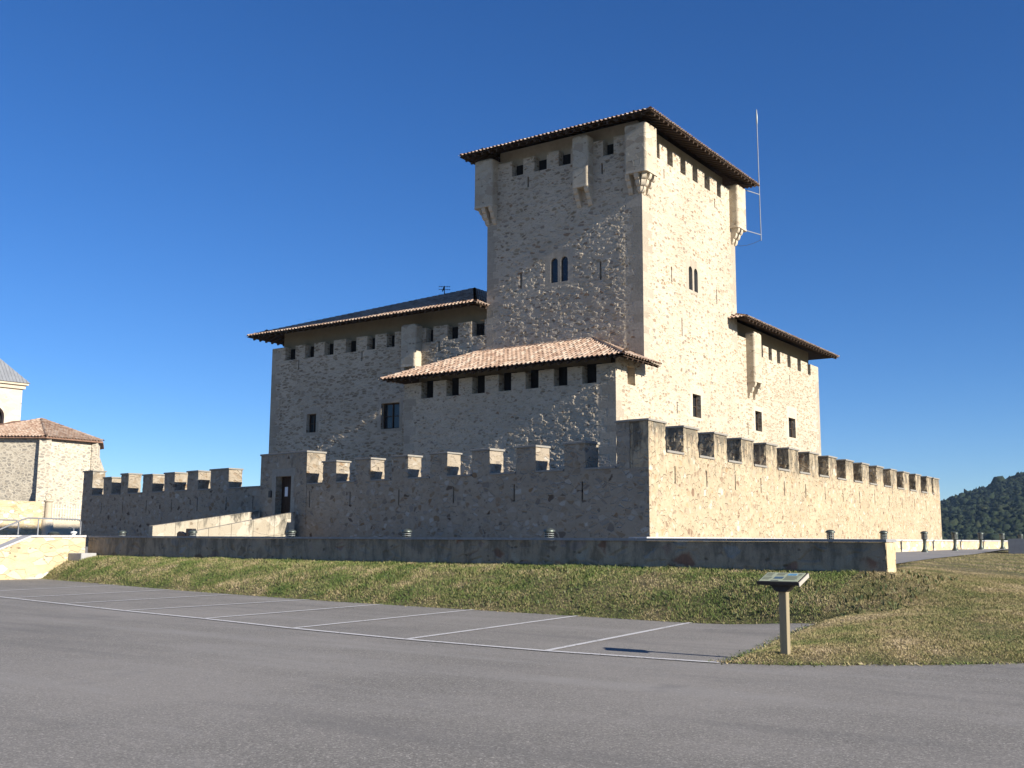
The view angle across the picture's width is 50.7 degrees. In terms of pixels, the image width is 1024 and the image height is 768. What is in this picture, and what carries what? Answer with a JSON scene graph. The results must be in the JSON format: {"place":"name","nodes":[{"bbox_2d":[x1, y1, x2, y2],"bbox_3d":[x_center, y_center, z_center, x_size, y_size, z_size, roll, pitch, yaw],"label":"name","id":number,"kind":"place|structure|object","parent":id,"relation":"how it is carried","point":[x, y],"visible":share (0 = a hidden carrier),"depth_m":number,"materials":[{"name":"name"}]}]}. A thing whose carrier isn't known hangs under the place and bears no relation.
{"place":"outdoors","nodes":[
{"label":"outdoors","id":0,"kind":"place"},
{"bbox_2d":[0,579,1023,767],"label":"parking asphalt","id":1,"kind":"structure","parent":0,"point":[86,687],"depth_m":11.57,"materials":[{"name":"grey asphalt"}]},
{"bbox_2d":[0,535,21,543],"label":"stair wall","id":2,"kind":"structure","parent":1,"relation":"on","point":[4,538],"depth_m":42.96,"materials":[{"name":"beige stone"}]},
{"bbox_2d":[0,519,18,534],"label":"handrail","id":3,"kind":"object","parent":2,"relation":"on","point":[11,520],"visible":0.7,"depth_m":43.49,"materials":[{"name":"metal"}]},
{"bbox_2d":[12,590,154,597],"bbox_3d":[-11.603,5.846,30.183,0.115,0.008,5.607,-4,-9,26],"label":"parking line","id":4,"kind":"object","parent":1,"relation":"on","point":[76,594],"visible":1,"depth_m":29.49,"materials":[{"name":"grey paint"}]},
{"bbox_2d":[62,594,228,603],"bbox_3d":[-9.294,5.574,28.088,0.115,0.006,5.632,-4,-10,28],"label":"parking line","id":5,"kind":"object","parent":1,"relation":"on","point":[152,598],"visible":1,"depth_m":28.08,"materials":[{"name":"grey paint"}]},
{"bbox_2d":[124,599,309,610],"bbox_3d":[-6.903,5.312,26.051,0.115,0.003,5.886,-5,-10,32],"label":"parking line","id":6,"kind":"object","parent":1,"relation":"on","point":[221,604],"visible":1,"depth_m":26.00,"materials":[{"name":"grey paint"}]},
{"bbox_2d":[211,604,378,617],"bbox_3d":[-4.699,5.086,24.287,0.115,0.006,6.112,-4,-10,29],"label":"parking line","id":7,"kind":"object","parent":1,"relation":"on","point":[291,611],"visible":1,"depth_m":23.88,"materials":[{"name":"grey paint"}]},
{"bbox_2d":[0,596,718,662],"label":"parking line","id":8,"kind":"object","parent":1,"relation":"on","point":[381,636],"visible":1,"depth_m":18.00,"materials":[{"name":"grey paint"}]},
{"bbox_2d":[292,609,474,627],"bbox_3d":[-2.448,4.853,22.466,0.115,0.007,6.519,-4,-10,28],"label":"parking line","id":9,"kind":"object","parent":1,"relation":"on","point":[381,618],"visible":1,"depth_m":21.87,"materials":[{"name":"grey paint"}]},
{"bbox_2d":[405,615,577,638],"bbox_3d":[-0.148,4.633,20.733,0.115,0.007,6.785,-4,-9,28],"label":"parking line","id":10,"kind":"object","parent":1,"relation":"on","point":[488,627],"visible":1,"depth_m":20.24,"materials":[{"name":"grey paint"}]},
{"bbox_2d":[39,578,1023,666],"bbox_3d":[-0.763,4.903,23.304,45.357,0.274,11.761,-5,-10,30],"label":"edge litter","id":11,"kind":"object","parent":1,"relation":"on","point":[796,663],"visible":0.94,"depth_m":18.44,"materials":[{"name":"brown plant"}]},
{"bbox_2d":[547,622,692,650],"bbox_3d":[2.074,4.429,19.124,0.115,0.010,6.686,-4,-9,28],"label":"parking line","id":12,"kind":"object","parent":1,"relation":"on","point":[614,637],"visible":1,"depth_m":18.48,"materials":[{"name":"grey paint"}]},
{"bbox_2d":[0,0,1023,500],"label":"sky","id":13,"kind":"structure","parent":0,"point":[181,181],"materials":[{"name":"blue"}]},
{"bbox_2d":[43,550,1023,664],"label":"grass bank","id":14,"kind":"structure","parent":0,"point":[742,618],"depth_m":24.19,"materials":[{"name":"plant"}]},
{"bbox_2d":[0,535,86,579],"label":"stair wall","id":15,"kind":"structure","parent":14,"relation":"on","point":[31,556],"depth_m":39.46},
{"bbox_2d":[0,517,81,534],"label":"handrail","id":16,"kind":"object","parent":15,"relation":"on","point":[38,518],"visible":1,"depth_m":39.89,"materials":[{"name":"metal"}]},
{"bbox_2d":[69,553,95,561],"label":"stone block","id":17,"kind":"structure","parent":14,"relation":"on","point":[74,556],"depth_m":40.28,"materials":[{"name":"concrete"}]},
{"bbox_2d":[87,536,896,572],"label":"retaining wall","id":18,"kind":"structure","parent":14,"relation":"on","point":[861,555],"depth_m":28.23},
{"bbox_2d":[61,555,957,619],"bbox_3d":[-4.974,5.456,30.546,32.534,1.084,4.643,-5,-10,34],"label":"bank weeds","id":19,"kind":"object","parent":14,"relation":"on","point":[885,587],"visible":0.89,"depth_m":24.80,"materials":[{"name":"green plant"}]},
{"bbox_2d":[723,551,1023,664],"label":"lawn grass","id":20,"kind":"structure","parent":14,"relation":"on","point":[808,636],"depth_m":18.20,"materials":[{"name":"plant"}]},
{"bbox_2d":[757,572,808,654],"bbox_3d":[3.793,3.255,15.058,0.608,1.227,0.409,-5,-10,34],"label":"information lectern","id":21,"kind":"object","parent":20,"relation":"on","point":[783,585],"visible":0.94,"depth_m":15.04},
{"bbox_2d":[1008,539,1023,553],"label":"concrete planter","id":22,"kind":"object","parent":14,"relation":"on","point":[1015,546],"visible":1,"depth_m":45.85,"materials":[{"name":"grey concrete"}]},
{"bbox_2d":[896,549,1007,563],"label":"drive","id":23,"kind":"structure","parent":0,"point":[903,557],"depth_m":42.84,"materials":[{"name":"concrete"}]},
{"bbox_2d":[825,530,834,538],"bbox_3d":[10.827,5.403,36.733,0.335,0.900,0.340,5,-9,-28],"label":"bollard lamp","id":24,"kind":"object","parent":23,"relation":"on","point":[829,533],"visible":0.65,"depth_m":36.69,"materials":[{"name":"metal"}]},
{"bbox_2d":[879,530,887,538],"bbox_3d":[14.409,6.126,41.865,0.335,0.900,0.340,1,-8,-7],"label":"bollard lamp","id":25,"kind":"object","parent":23,"relation":"on","point":[883,534],"visible":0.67,"depth_m":41.82,"materials":[{"name":"metal"}]},
{"bbox_2d":[920,531,928,551],"bbox_3d":[17.877,6.826,46.835,0.340,0.900,0.335,1,-8,-3],"label":"bollard lamp","id":26,"kind":"object","parent":23,"relation":"on","point":[924,534],"visible":0.98,"depth_m":46.76,"materials":[{"name":"metal"}]},
{"bbox_2d":[951,532,958,550],"bbox_3d":[21.061,7.469,51.397,0.335,0.900,0.340,5,-9,-27],"label":"bollard lamp","id":27,"kind":"object","parent":23,"relation":"on","point":[954,538],"visible":1,"depth_m":51.33,"materials":[{"name":"metal"}]},
{"bbox_2d":[977,532,983,548],"bbox_3d":[24.301,8.123,56.041,0.335,0.900,0.340,-7,-11,41],"label":"bollard lamp","id":28,"kind":"object","parent":23,"relation":"on","point":[980,536],"visible":1,"depth_m":55.97,"materials":[{"name":"metal"}]},
{"bbox_2d":[999,533,1005,548],"bbox_3d":[27.485,8.794,60.598,0.335,0.900,0.340,0,-8,4],"label":"bollard lamp","id":29,"kind":"object","parent":23,"relation":"on","point":[1002,536],"visible":1,"depth_m":60.52,"materials":[{"name":"metal"}]},
{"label":"terrace","id":30,"kind":"structure","parent":0,"visible":0},
{"bbox_2d":[0,359,30,422],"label":"church belfry","id":31,"kind":"object","parent":30,"relation":"on","point":[13,383],"visible":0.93,"depth_m":101.21,"materials":[{"name":"paint"}]},
{"bbox_2d":[0,500,43,534],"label":"churchyard wall","id":32,"kind":"structure","parent":30,"relation":"on","point":[15,510],"depth_m":87.18,"materials":[{"name":"beige stone"}]},
{"bbox_2d":[41,493,53,534],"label":"gate post","id":33,"kind":"object","parent":30,"relation":"on","point":[47,526],"visible":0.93,"depth_m":88.74,"materials":[{"name":"stone"}]},
{"bbox_2d":[0,418,104,520],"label":"church apse","id":34,"kind":"structure","parent":30,"relation":"on","point":[40,458],"depth_m":92.53,"materials":[{"name":"stone"}]},
{"bbox_2d":[47,531,59,534],"bbox_3d":[-20.677,7.086,48.722,0.540,0.880,0.540,-5,-10,34],"label":"litter bin","id":35,"kind":"object","parent":30,"relation":"on","point":[53,533],"visible":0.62,"depth_m":48.58,"materials":[{"name":"metal"}]},
{"bbox_2d":[52,504,81,534],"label":"picket fence","id":36,"kind":"object","parent":30,"relation":"on","point":[61,527],"visible":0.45,"depth_m":90.28,"materials":[{"name":"wood"}]},
{"bbox_2d":[118,530,126,535],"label":"bollard lamp","id":37,"kind":"object","parent":30,"relation":"on","point":[121,532],"visible":0.47,"depth_m":42.68,"materials":[{"name":"metal"}]},
{"bbox_2d":[177,529,195,535],"bbox_3d":[-12.119,5.859,40.208,0.640,0.950,0.280,-2,-9,15],"label":"floodlight","id":38,"kind":"object","parent":30,"relation":"on","point":[180,533],"visible":0.29,"depth_m":40.14,"materials":[{"name":"black metal"}]},
{"bbox_2d":[188,530,197,535],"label":"bollard lamp","id":39,"kind":"object","parent":30,"relation":"on","point":[192,532],"visible":0.44,"depth_m":39.45,"materials":[{"name":"metal"}]},
{"bbox_2d":[148,511,294,538],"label":"entrance ramp","id":40,"kind":"structure","parent":30,"relation":"on","point":[253,523],"depth_m":54.23,"materials":[{"name":"beige stone"}]},
{"bbox_2d":[286,529,295,536],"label":"bollard lamp","id":41,"kind":"object","parent":30,"relation":"on","point":[291,532],"visible":0.5,"depth_m":36.15,"materials":[{"name":"metal"}]},
{"bbox_2d":[81,420,648,545],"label":"curtain wall","id":42,"kind":"structure","parent":30,"relation":"on","point":[581,494],"depth_m":50.53,"materials":[{"name":"stone"}]},
{"bbox_2d":[401,529,411,536],"bbox_3d":[-3.222,4.873,33.010,0.335,0.900,0.340,-7,-11,39],"label":"bollard lamp","id":43,"kind":"object","parent":30,"relation":"on","point":[406,533],"visible":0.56,"depth_m":32.95,"materials":[{"name":"metal"}]},
{"bbox_2d":[378,337,661,476],"bbox_3d":[0.083,3.086,55.569,15.284,11.097,4.138,-5,-10,34],"label":"lean to annex","id":44,"kind":"object","parent":30,"relation":"on","point":[554,395],"visible":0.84,"depth_m":54.54,"materials":[{"name":"stone"}]},
{"bbox_2d":[427,380,439,397],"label":"attic window","id":45,"kind":"structure","parent":44,"relation":"in","point":[429,383],"depth_m":58.56,"materials":[{"name":"black glass"}]},
{"bbox_2d":[452,377,464,395],"bbox_3d":[-2.840,0.173,57.485,0.824,1.004,0.040,-5,-10,34],"label":"attic window","id":46,"kind":"structure","parent":44,"relation":"in","point":[455,381],"depth_m":57.58,"materials":[{"name":"black glass"}]},
{"bbox_2d":[478,375,488,392],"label":"attic window","id":47,"kind":"structure","parent":44,"relation":"in","point":[481,379],"depth_m":56.60,"materials":[{"name":"black glass"}]},
{"bbox_2d":[504,372,516,390],"bbox_3d":[-0.068,-0.093,55.588,0.784,1.004,0.040,-5,-10,34],"label":"attic window","id":48,"kind":"structure","parent":44,"relation":"in","point":[507,376],"depth_m":55.67,"materials":[{"name":"black glass"}]},
{"bbox_2d":[531,369,543,387],"bbox_3d":[1.298,-0.224,54.653,0.784,1.004,0.040,-5,-10,34],"label":"attic window","id":49,"kind":"structure","parent":44,"relation":"in","point":[534,373],"depth_m":54.72,"materials":[{"name":"black glass"}]},
{"bbox_2d":[559,366,572,385],"bbox_3d":[2.684,-0.357,53.704,0.794,1.004,0.040,-5,-10,34],"label":"attic window","id":50,"kind":"structure","parent":44,"relation":"in","point":[562,370],"depth_m":53.79,"materials":[{"name":"black glass"}]},
{"bbox_2d":[587,363,601,382],"bbox_3d":[4.037,-0.486,52.778,0.804,1.004,0.040,-5,-10,34],"label":"attic window","id":51,"kind":"structure","parent":44,"relation":"in","point":[591,368],"depth_m":52.85,"materials":[{"name":"black glass"}]},
{"bbox_2d":[247,287,839,480],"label":"palace hall","id":52,"kind":"structure","parent":30,"relation":"on","point":[333,397],"depth_m":65.87,"materials":[{"name":"stone"},{"name":"dark timber"},{"name":"tile"}]},
{"bbox_2d":[291,349,295,359],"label":"attic window","id":53,"kind":"structure","parent":52,"relation":"in","point":[293,350],"depth_m":69.14,"materials":[{"name":"black glass"}]},
{"bbox_2d":[310,346,313,356],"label":"attic window","id":54,"kind":"structure","parent":52,"relation":"in","point":[312,348],"depth_m":68.18,"materials":[{"name":"black glass"}]},
{"bbox_2d":[309,414,315,432],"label":"window","id":55,"kind":"structure","parent":52,"relation":"in","point":[312,423],"depth_m":67.14,"materials":[{"name":"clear glass"}]},
{"bbox_2d":[330,344,333,354],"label":"attic window","id":56,"kind":"structure","parent":52,"relation":"in","point":[331,345],"depth_m":67.22,"materials":[{"name":"black glass"}]},
{"bbox_2d":[351,341,355,351],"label":"attic window","id":57,"kind":"structure","parent":52,"relation":"in","point":[353,343],"depth_m":66.19,"materials":[{"name":"black glass"}]},
{"bbox_2d":[384,403,399,428],"bbox_3d":[-6.963,1.893,63.431,1.414,1.514,0.080,-5,-10,34],"label":"window","id":58,"kind":"structure","parent":52,"relation":"in","point":[391,411],"depth_m":63.50,"materials":[{"name":"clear glass"}]},
{"bbox_2d":[392,335,394,346],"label":"attic window","id":59,"kind":"structure","parent":52,"relation":"in","point":[393,337],"depth_m":64.39,"materials":[{"name":"black glass"}]},
{"bbox_2d":[439,286,449,293],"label":"roof aerial","id":60,"kind":"object","parent":52,"relation":"on","point":[443,289],"visible":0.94,"depth_m":71.99,"materials":[{"name":"black metal"}]},
{"bbox_2d":[452,327,457,338],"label":"attic window","id":61,"kind":"structure","parent":52,"relation":"in","point":[454,329],"depth_m":61.79,"materials":[{"name":"black glass"}]},
{"bbox_2d":[477,323,484,335],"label":"attic window","id":62,"kind":"structure","parent":52,"relation":"in","point":[480,327],"depth_m":60.75,"materials":[{"name":"black glass"}]},
{"bbox_2d":[755,412,757,430],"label":"window","id":63,"kind":"structure","parent":52,"relation":"in","point":[756,413],"depth_m":66.36,"materials":[{"name":"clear glass"}]},
{"bbox_2d":[789,419,791,436],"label":"window","id":64,"kind":"structure","parent":52,"relation":"in","point":[790,420],"depth_m":71.10,"materials":[{"name":"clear glass"}]},
{"bbox_2d":[543,528,554,537],"bbox_3d":[1.026,4.421,29.778,0.340,0.900,0.335,0,-8,1],"label":"bollard lamp","id":65,"kind":"object","parent":30,"relation":"on","point":[549,533],"visible":0.52,"depth_m":29.72,"materials":[{"name":"metal"}]},
{"bbox_2d":[460,106,759,437],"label":"stone tower","id":66,"kind":"structure","parent":30,"relation":"on","point":[626,230],"depth_m":58.19,"materials":[{"name":"stone"}]},
{"bbox_2d":[517,165,522,175],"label":"attic window","id":67,"kind":"structure","parent":66,"relation":"in","point":[519,168],"depth_m":60.57,"materials":[{"name":"black glass"}]},
{"bbox_2d":[539,159,546,170],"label":"attic window","id":68,"kind":"structure","parent":66,"relation":"in","point":[543,163],"depth_m":59.70,"materials":[{"name":"black glass"}]},
{"bbox_2d":[546,248,572,286],"bbox_3d":[2.562,-6.204,57.719,1.740,1.870,0.142,-5,-10,34],"label":"twin arched window","id":69,"kind":"structure","parent":66,"relation":"in","point":[559,264],"depth_m":57.68,"materials":[{"name":"stone"}]},
{"bbox_2d":[563,154,570,164],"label":"attic window","id":70,"kind":"structure","parent":66,"relation":"in","point":[566,158],"depth_m":58.82,"materials":[{"name":"black glass"}]},
{"bbox_2d":[607,144,613,154],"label":"attic window","id":71,"kind":"structure","parent":66,"relation":"in","point":[610,148],"depth_m":57.30,"materials":[{"name":"black glass"}]},
{"bbox_2d":[686,258,700,296],"bbox_3d":[9.950,-5.884,59.712,0.142,1.850,1.820,-5,-10,34],"label":"twin arched window","id":72,"kind":"structure","parent":66,"relation":"in","point":[692,268],"depth_m":59.67,"materials":[{"name":"stone"}]},
{"bbox_2d":[693,395,696,416],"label":"window","id":73,"kind":"structure","parent":66,"relation":"in","point":[694,397],"depth_m":59.21,"materials":[{"name":"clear glass"}]},
{"bbox_2d":[737,109,761,245],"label":"lightning mast","id":74,"kind":"object","parent":66,"relation":"attached to","point":[758,181],"visible":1,"depth_m":66.50,"materials":[{"name":"metal"}]},
{"bbox_2d":[627,418,941,539],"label":"curtain wall","id":75,"kind":"structure","parent":30,"relation":"on","point":[712,484],"depth_m":51.24,"materials":[{"name":"stone"}]},
{"bbox_2d":[629,537,1007,563],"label":"parapet wall","id":76,"kind":"structure","parent":30,"relation":"on","point":[905,545],"depth_m":51.71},
{"bbox_3d":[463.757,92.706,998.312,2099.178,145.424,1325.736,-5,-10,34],"label":"hill","id":77,"kind":"structure","parent":0,"visible":0},
{"bbox_2d":[940,472,1023,541],"bbox_3d":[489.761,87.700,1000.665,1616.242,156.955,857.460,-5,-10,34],"label":"hill woodland","id":78,"kind":"object","parent":77,"relation":"on","point":[993,509],"visible":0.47,"depth_m":992.10,"materials":[{"name":"green plant"}]}
]}

